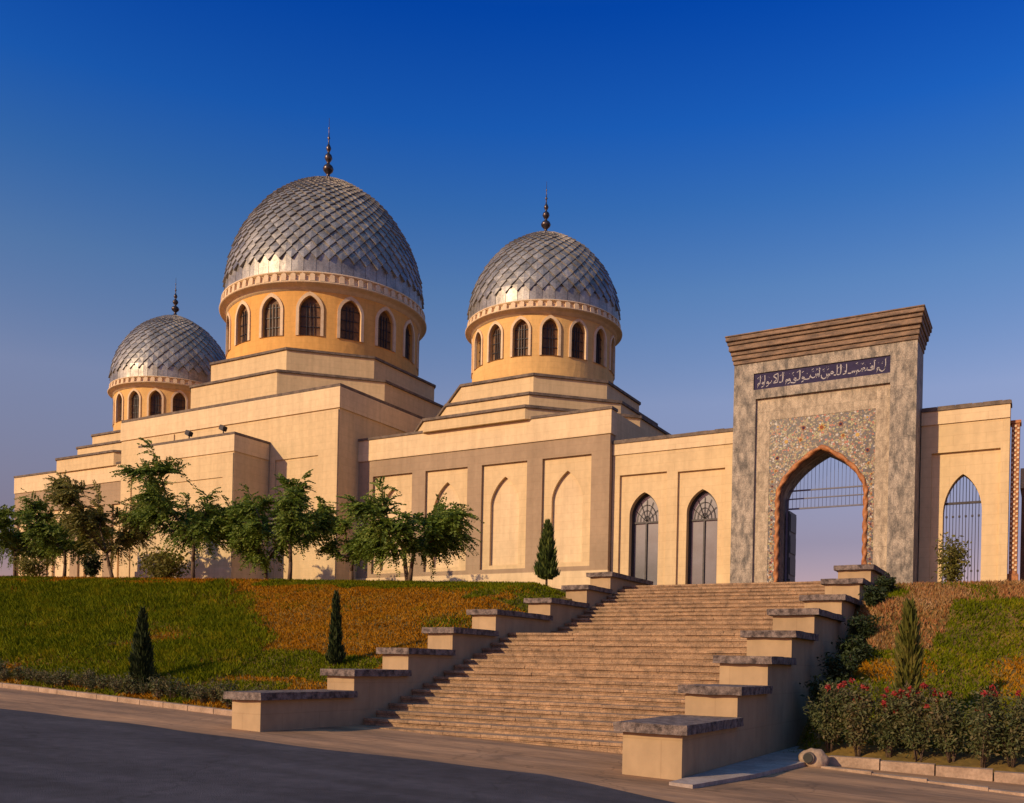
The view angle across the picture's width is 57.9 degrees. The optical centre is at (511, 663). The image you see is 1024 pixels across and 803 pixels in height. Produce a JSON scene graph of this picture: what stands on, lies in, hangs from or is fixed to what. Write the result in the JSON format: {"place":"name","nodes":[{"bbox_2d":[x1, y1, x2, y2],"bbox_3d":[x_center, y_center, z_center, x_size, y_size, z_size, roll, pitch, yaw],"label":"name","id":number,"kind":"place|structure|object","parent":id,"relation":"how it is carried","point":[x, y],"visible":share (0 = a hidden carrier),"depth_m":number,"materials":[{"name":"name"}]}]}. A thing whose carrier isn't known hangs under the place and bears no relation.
{"place":"outdoors","nodes":[
{"label":"outdoors","id":0,"kind":"place"},
{"bbox_2d":[0,708,674,802],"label":"road","id":1,"kind":"structure","parent":0,"point":[47,758],"depth_m":12.64,"materials":[{"name":"grey asphalt"}]},
{"bbox_2d":[0,687,1023,802],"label":"pavement","id":2,"kind":"structure","parent":0,"point":[806,784],"depth_m":15.69,"materials":[{"name":"beige concrete"}]},
{"bbox_2d":[0,683,231,715],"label":"kerb","id":3,"kind":"structure","parent":2,"relation":"on","point":[203,709],"depth_m":24.05,"materials":[{"name":"concrete"}]},
{"bbox_2d":[223,572,652,731],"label":"stair wall","id":4,"kind":"structure","parent":2,"relation":"on","point":[347,697],"depth_m":22.42,"materials":[{"name":"stone"}]},
{"bbox_2d":[359,581,824,753],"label":"staircase","id":5,"kind":"structure","parent":2,"relation":"on","point":[587,679],"depth_m":22.28,"materials":[{"name":"beige stone"}]},
{"bbox_2d":[613,564,889,779],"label":"stair wall","id":6,"kind":"structure","parent":2,"relation":"on","point":[751,704],"depth_m":18.13,"materials":[{"name":"stone"}]},
{"bbox_2d":[0,578,1023,780],"bbox_3d":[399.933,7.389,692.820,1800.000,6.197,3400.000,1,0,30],"label":"ground","id":7,"kind":"structure","parent":0,"point":[968,759],"depth_m":22.91,"materials":[{"name":"soil"}]},
{"bbox_2d":[0,666,9,681],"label":"rose bush","id":8,"kind":"object","parent":7,"relation":"on","point":[4,676],"visible":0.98,"depth_m":28.43,"materials":[{"name":"green plant"}]},
{"bbox_2d":[0,659,10,676],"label":"rose bush","id":9,"kind":"object","parent":7,"relation":"on","point":[3,668],"visible":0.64,"depth_m":28.82,"materials":[{"name":"green plant"}]},
{"bbox_2d":[5,664,25,680],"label":"rose bush","id":10,"kind":"object","parent":7,"relation":"on","point":[17,672],"visible":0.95,"depth_m":28.25,"materials":[{"name":"green plant"}]},
{"bbox_2d":[19,667,33,680],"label":"rose bush","id":11,"kind":"object","parent":7,"relation":"on","point":[24,674],"visible":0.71,"depth_m":28.14,"materials":[{"name":"green plant"}]},
{"bbox_2d":[8,550,53,576],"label":"pale bush","id":12,"kind":"object","parent":7,"relation":"on","point":[31,568],"visible":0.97,"depth_m":47.27,"materials":[{"name":"green plant"}]},
{"bbox_2d":[24,667,40,681],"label":"rose bush","id":13,"kind":"object","parent":7,"relation":"on","point":[31,674],"visible":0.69,"depth_m":27.97,"materials":[{"name":"green plant"}]},
{"bbox_2d":[0,504,69,575],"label":"young tree","id":14,"kind":"object","parent":7,"relation":"on","point":[11,540],"visible":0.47,"depth_m":49.00,"materials":[{"name":"green plant"}]},
{"bbox_2d":[29,671,42,682],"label":"rose bush","id":15,"kind":"object","parent":7,"relation":"on","point":[38,677],"visible":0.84,"depth_m":27.72,"materials":[{"name":"green plant"}]},
{"bbox_2d":[36,669,51,681],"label":"rose bush","id":16,"kind":"object","parent":7,"relation":"on","point":[46,673],"visible":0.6,"depth_m":27.41,"materials":[{"name":"green plant"}]},
{"bbox_2d":[42,671,55,685],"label":"rose bush","id":17,"kind":"object","parent":7,"relation":"on","point":[47,682],"visible":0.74,"depth_m":27.17,"materials":[{"name":"green plant"}]},
{"bbox_2d":[47,671,69,686],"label":"rose bush","id":18,"kind":"object","parent":7,"relation":"on","point":[53,677],"visible":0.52,"depth_m":26.89,"materials":[{"name":"green plant"}]},
{"bbox_2d":[50,666,72,686],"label":"rose bush","id":19,"kind":"object","parent":7,"relation":"on","point":[60,678],"visible":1,"depth_m":26.74,"materials":[{"name":"green plant"}]},
{"bbox_2d":[10,488,118,576],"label":"young tree","id":20,"kind":"object","parent":7,"relation":"on","point":[52,537],"visible":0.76,"depth_m":46.43,"materials":[{"name":"green plant"}]},
{"bbox_2d":[69,672,82,686],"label":"rose bush","id":21,"kind":"object","parent":7,"relation":"on","point":[75,681],"visible":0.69,"depth_m":26.54,"materials":[{"name":"green plant"}]},
{"bbox_2d":[70,670,87,687],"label":"rose bush","id":22,"kind":"object","parent":7,"relation":"on","point":[79,681],"visible":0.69,"depth_m":26.36,"materials":[{"name":"green plant"}]},
{"bbox_2d":[76,667,98,684],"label":"rose bush","id":23,"kind":"object","parent":7,"relation":"on","point":[89,673],"visible":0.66,"depth_m":26.24,"materials":[{"name":"green plant"}]},
{"bbox_2d":[81,676,97,690],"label":"rose bush","id":24,"kind":"object","parent":7,"relation":"on","point":[91,685],"visible":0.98,"depth_m":25.80,"materials":[{"name":"green plant"}]},
{"bbox_2d":[76,551,105,576],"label":"topiary bush","id":25,"kind":"object","parent":7,"relation":"on","point":[92,568],"visible":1,"depth_m":45.05,"materials":[{"name":"green plant"}]},
{"bbox_2d":[40,470,156,576],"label":"young tree","id":26,"kind":"object","parent":7,"relation":"on","point":[65,493],"visible":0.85,"depth_m":43.80,"materials":[{"name":"green plant"}]},
{"bbox_2d":[91,673,114,689],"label":"rose bush","id":27,"kind":"object","parent":7,"relation":"on","point":[100,679],"visible":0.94,"depth_m":25.68,"materials":[{"name":"green plant"}]},
{"bbox_2d":[103,674,118,687],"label":"rose bush","id":28,"kind":"object","parent":7,"relation":"on","point":[111,679],"visible":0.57,"depth_m":25.58,"materials":[{"name":"green plant"}]},
{"bbox_2d":[106,676,122,693],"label":"rose bush","id":29,"kind":"object","parent":7,"relation":"on","point":[114,685],"visible":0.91,"depth_m":25.13,"materials":[{"name":"green plant"}]},
{"bbox_2d":[112,672,136,693],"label":"rose bush","id":30,"kind":"object","parent":7,"relation":"on","point":[127,687],"visible":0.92,"depth_m":24.83,"materials":[{"name":"green plant"}]},
{"bbox_2d":[124,676,143,694],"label":"rose bush","id":31,"kind":"object","parent":7,"relation":"on","point":[135,688],"visible":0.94,"depth_m":24.72,"materials":[{"name":"green plant"}]},
{"bbox_2d":[134,679,150,694],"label":"rose bush","id":32,"kind":"object","parent":7,"relation":"on","point":[143,689],"visible":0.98,"depth_m":24.56,"materials":[{"name":"green plant"}]},
{"bbox_2d":[127,606,159,688],"bbox_3d":[-9.992,-0.438,25.159,0.910,2.309,0.877,1,0,30],"label":"conifer","id":33,"kind":"object","parent":7,"relation":"on","point":[141,661],"visible":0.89,"depth_m":25.02,"materials":[{"name":"green plant"}]},
{"bbox_2d":[148,674,162,693],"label":"rose bush","id":34,"kind":"object","parent":7,"relation":"on","point":[154,682],"visible":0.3,"depth_m":24.32,"materials":[{"name":"green plant"}]},
{"bbox_2d":[146,674,175,698],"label":"rose bush","id":35,"kind":"object","parent":7,"relation":"on","point":[159,690],"visible":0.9,"depth_m":24.00,"materials":[{"name":"green plant"}]},
{"bbox_2d":[129,543,198,577],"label":"dark bush","id":36,"kind":"object","parent":7,"relation":"on","point":[163,567],"visible":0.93,"depth_m":43.34,"materials":[{"name":"green plant"}]},
{"bbox_2d":[157,672,188,698],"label":"rose bush","id":37,"kind":"object","parent":7,"relation":"on","point":[171,689],"visible":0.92,"depth_m":23.78,"materials":[{"name":"green plant"}]},
{"bbox_2d":[176,681,193,698],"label":"rose bush","id":38,"kind":"object","parent":7,"relation":"on","point":[186,693],"visible":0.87,"depth_m":23.55,"materials":[{"name":"green plant"}]},
{"bbox_2d":[109,437,263,577],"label":"young tree","id":39,"kind":"object","parent":7,"relation":"on","point":[193,529],"visible":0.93,"depth_m":40.20,"materials":[{"name":"green plant"}]},
{"bbox_2d":[185,684,202,700],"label":"rose bush","id":40,"kind":"object","parent":7,"relation":"on","point":[194,690],"visible":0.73,"depth_m":23.21,"materials":[{"name":"green plant"}]},
{"bbox_2d":[193,682,210,703],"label":"rose bush","id":41,"kind":"object","parent":7,"relation":"on","point":[201,696],"visible":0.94,"depth_m":22.96,"materials":[{"name":"green plant"}]},
{"bbox_2d":[201,684,219,702],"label":"rose bush","id":42,"kind":"object","parent":7,"relation":"on","point":[213,695],"visible":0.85,"depth_m":22.85,"materials":[{"name":"green plant"}]},
{"bbox_2d":[211,677,242,703],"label":"rose bush","id":43,"kind":"object","parent":7,"relation":"on","point":[220,687],"visible":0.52,"depth_m":22.68,"materials":[{"name":"green plant"}]},
{"bbox_2d":[218,687,235,707],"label":"rose bush","id":44,"kind":"object","parent":7,"relation":"on","point":[227,701],"visible":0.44,"depth_m":22.23,"materials":[{"name":"green plant"}]},
{"bbox_2d":[247,684,268,690],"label":"rose bush","id":45,"kind":"object","parent":7,"relation":"on","point":[255,688],"visible":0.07,"depth_m":22.02,"materials":[{"name":"green plant"}]},
{"bbox_2d":[218,469,315,578],"bbox_3d":[-10.551,-5.917,40.396,5.066,4.853,4.028,1,0,30],"label":"young tree","id":46,"kind":"object","parent":7,"relation":"on","point":[244,546],"visible":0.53,"depth_m":39.88,"materials":[{"name":"green plant"}]},
{"bbox_2d":[225,484,342,580],"bbox_3d":[-9.168,-5.465,38.166,4.656,4.201,4.161,1,0,30],"label":"young tree","id":47,"kind":"object","parent":7,"relation":"on","point":[290,515],"visible":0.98,"depth_m":37.59,"materials":[{"name":"green plant"}]},
{"bbox_2d":[325,589,345,665],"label":"conifer","id":48,"kind":"object","parent":7,"relation":"on","point":[335,653],"visible":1,"depth_m":24.50,"materials":[{"name":"green plant"}]},
{"bbox_2d":[316,514,364,579],"bbox_3d":[-6.601,-4.582,37.590,2.343,2.710,2.486,1,0,-27],"label":"young tree","id":49,"kind":"object","parent":7,"relation":"on","point":[339,529],"visible":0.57,"depth_m":37.50,"materials":[{"name":"green plant"}]},
{"bbox_2d":[14,118,670,588],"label":"mosque","id":50,"kind":"structure","parent":7,"relation":"on","point":[314,368],"depth_m":48.82,"materials":[{"name":"beige stone"}]},
{"bbox_2d":[184,430,192,437],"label":"floodlight","id":51,"kind":"object","parent":50,"relation":"on","point":[188,433],"visible":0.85,"depth_m":49.97,"materials":[{"name":"metal"}]},
{"bbox_2d":[219,424,226,432],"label":"floodlight","id":52,"kind":"object","parent":50,"relation":"on","point":[223,428],"visible":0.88,"depth_m":48.66,"materials":[{"name":"metal"}]},
{"bbox_2d":[336,476,484,580],"bbox_3d":[-3.808,-4.853,34.994,5.335,3.772,6.238,1,0,-4],"label":"young tree","id":53,"kind":"object","parent":7,"relation":"on","point":[442,533],"visible":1,"depth_m":33.73,"materials":[{"name":"green plant"}]},
{"bbox_2d":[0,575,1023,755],"bbox_3d":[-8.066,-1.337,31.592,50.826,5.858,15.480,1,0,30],"label":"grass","id":54,"kind":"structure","parent":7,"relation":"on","point":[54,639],"depth_m":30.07,"materials":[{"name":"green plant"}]},
{"bbox_2d":[0,576,1023,755],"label":"dry ground cover","id":55,"kind":"object","parent":7,"relation":"on","point":[374,591],"visible":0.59,"depth_m":29.61,"materials":[{"name":"brown plant"}]},
{"bbox_2d":[532,519,560,586],"bbox_3d":[1.270,-3.925,32.732,1.017,2.449,0.942,1,0,30],"label":"conifer","id":56,"kind":"object","parent":7,"relation":"on","point":[545,566],"visible":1,"depth_m":32.55,"materials":[{"name":"green plant"}]},
{"bbox_2d":[611,428,732,584],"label":"arcade wall","id":57,"kind":"structure","parent":7,"relation":"on","point":[671,507],"depth_m":40.41,"materials":[{"name":"stone"}]},
{"bbox_2d":[631,493,657,579],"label":"window frame","id":58,"kind":"structure","parent":57,"relation":"in","point":[634,510],"depth_m":41.66,"materials":[{"name":"metal"}]},
{"bbox_2d":[688,490,717,583],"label":"window frame","id":59,"kind":"structure","parent":57,"relation":"in","point":[691,507],"depth_m":40.31,"materials":[{"name":"metal"}]},
{"bbox_2d":[798,748,828,767],"bbox_3d":[5.443,1.758,16.739,0.524,0.470,0.500,1,0,-9],"label":"drain outlet","id":60,"kind":"object","parent":7,"relation":"on","point":[811,757],"visible":0.68,"depth_m":16.56,"materials":[{"name":"stone"}]},
{"bbox_2d":[799,674,848,714],"bbox_3d":[6.722,0.670,19.833,1.049,0.965,1.103,1,0,30],"label":"dark shrub","id":61,"kind":"object","parent":7,"relation":"on","point":[814,689],"visible":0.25,"depth_m":19.65,"materials":[{"name":"green plant"}]},
{"bbox_2d":[803,682,853,751],"bbox_3d":[6.119,1.008,17.734,0.991,1.350,0.874,1,0,-11],"label":"rose bush","id":62,"kind":"object","parent":7,"relation":"on","point":[826,718],"visible":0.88,"depth_m":17.61,"materials":[{"name":"green plant"}]},
{"bbox_2d":[725,304,932,584],"bbox_3d":[12.385,-7.732,36.736,7.420,10.780,2.850,1,0,30],"label":"gateway","id":63,"kind":"object","parent":7,"relation":"on","point":[847,391],"visible":0.93,"depth_m":35.85,"materials":[{"name":"marble"},{"name":"floral mosaic"},{"name":"brown carved stone"}]},
{"bbox_2d":[816,648,862,685],"bbox_3d":[7.379,0.131,20.872,1.044,0.996,1.022,1,0,30],"label":"dark shrub","id":64,"kind":"object","parent":7,"relation":"on","point":[840,667],"visible":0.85,"depth_m":20.73,"materials":[{"name":"green plant"}]},
{"bbox_2d":[830,631,876,668],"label":"dark shrub","id":65,"kind":"object","parent":7,"relation":"on","point":[851,644],"visible":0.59,"depth_m":22.05,"materials":[{"name":"green plant"}]},
{"bbox_2d":[829,677,885,756],"bbox_3d":[6.471,0.991,17.287,0.997,1.497,0.994,1,0,30],"label":"rose bush","id":66,"kind":"object","parent":7,"relation":"on","point":[857,721],"visible":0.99,"depth_m":17.15,"materials":[{"name":"green plant"}]},
{"bbox_2d":[843,611,883,641],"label":"dark shrub","id":67,"kind":"object","parent":7,"relation":"on","point":[862,625],"visible":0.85,"depth_m":23.57,"materials":[{"name":"green plant"}]},
{"bbox_2d":[858,583,892,606],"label":"dark shrub","id":68,"kind":"object","parent":7,"relation":"on","point":[874,596],"visible":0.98,"depth_m":25.33,"materials":[{"name":"green plant"}]},
{"bbox_2d":[873,572,896,592],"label":"dark shrub","id":69,"kind":"object","parent":7,"relation":"on","point":[888,584],"visible":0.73,"depth_m":27.07,"materials":[{"name":"green plant"}]},
{"bbox_2d":[866,686,910,757],"bbox_3d":[7.042,1.070,17.087,0.952,1.321,0.826,1,0,-26],"label":"rose bush","id":70,"kind":"object","parent":7,"relation":"on","point":[890,735],"visible":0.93,"depth_m":16.99,"materials":[{"name":"green plant"}]},
{"bbox_2d":[892,596,926,737],"bbox_3d":[7.534,0.100,17.598,0.716,2.794,0.796,1,0,30],"label":"conifer","id":71,"kind":"object","parent":7,"relation":"on","point":[909,655],"visible":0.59,"depth_m":17.50,"materials":[{"name":"green plant"}]},
{"bbox_2d":[884,678,949,761],"bbox_3d":[7.349,1.022,16.773,1.140,1.530,0.858,1,0,5],"label":"rose bush","id":72,"kind":"object","parent":7,"relation":"on","point":[915,736],"visible":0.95,"depth_m":16.75,"materials":[{"name":"green plant"}]},
{"bbox_2d":[821,755,1023,795],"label":"kerb","id":73,"kind":"structure","parent":7,"relation":"on","point":[974,773],"depth_m":15.97,"materials":[{"name":"concrete"}]},
{"bbox_2d":[850,579,1023,650],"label":"reddish weeds","id":74,"kind":"object","parent":7,"relation":"on","point":[924,591],"visible":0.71,"depth_m":24.90,"materials":[{"name":"brown plant"}]},
{"bbox_2d":[920,687,979,762],"bbox_3d":[7.827,1.100,16.563,1.040,1.352,0.990,1,0,30],"label":"rose bush","id":75,"kind":"object","parent":7,"relation":"on","point":[950,734],"visible":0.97,"depth_m":16.53,"materials":[{"name":"green plant"}]},
{"bbox_2d":[931,532,971,581],"bbox_3d":[14.341,-3.335,30.212,1.334,2.034,1.260,1,0,-22],"label":"sapling","id":76,"kind":"object","parent":7,"relation":"on","point":[953,556],"visible":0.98,"depth_m":30.08,"materials":[{"name":"green plant"}]},
{"bbox_2d":[918,399,1011,582],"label":"arcade wall","id":77,"kind":"structure","parent":7,"relation":"on","point":[970,442],"depth_m":34.68,"materials":[{"name":"stone"}]},
{"bbox_2d":[956,683,1012,767],"bbox_3d":[8.281,1.087,16.254,0.891,1.499,1.250,1,0,30],"label":"rose bush","id":78,"kind":"object","parent":7,"relation":"on","point":[982,735],"visible":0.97,"depth_m":16.15,"materials":[{"name":"green plant"}]},
{"bbox_2d":[973,690,1023,767],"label":"rose bush","id":79,"kind":"object","parent":7,"relation":"on","point":[1013,739],"visible":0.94,"depth_m":16.03,"materials":[{"name":"green plant"}]},
{"bbox_2d":[1007,419,1021,580],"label":"brick pillar","id":80,"kind":"structure","parent":7,"relation":"on","point":[1014,496],"depth_m":34.13,"materials":[{"name":"ceramic"}]},
{"bbox_2d":[1020,468,1023,580],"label":"annexe building","id":81,"kind":"structure","parent":7,"relation":"on","point":[1022,526],"depth_m":35.09,"materials":[{"name":"brown paint"}]},
{"bbox_2d":[0,0,1023,581],"label":"sky","id":82,"kind":"structure","parent":0,"point":[731,167],"materials":[{"name":"blue"}]},
{"bbox_2d":[669,746,805,788],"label":"path","id":83,"kind":"structure","parent":0,"point":[769,764],"depth_m":15.18,"materials":[{"name":"grey concrete"}]}
]}

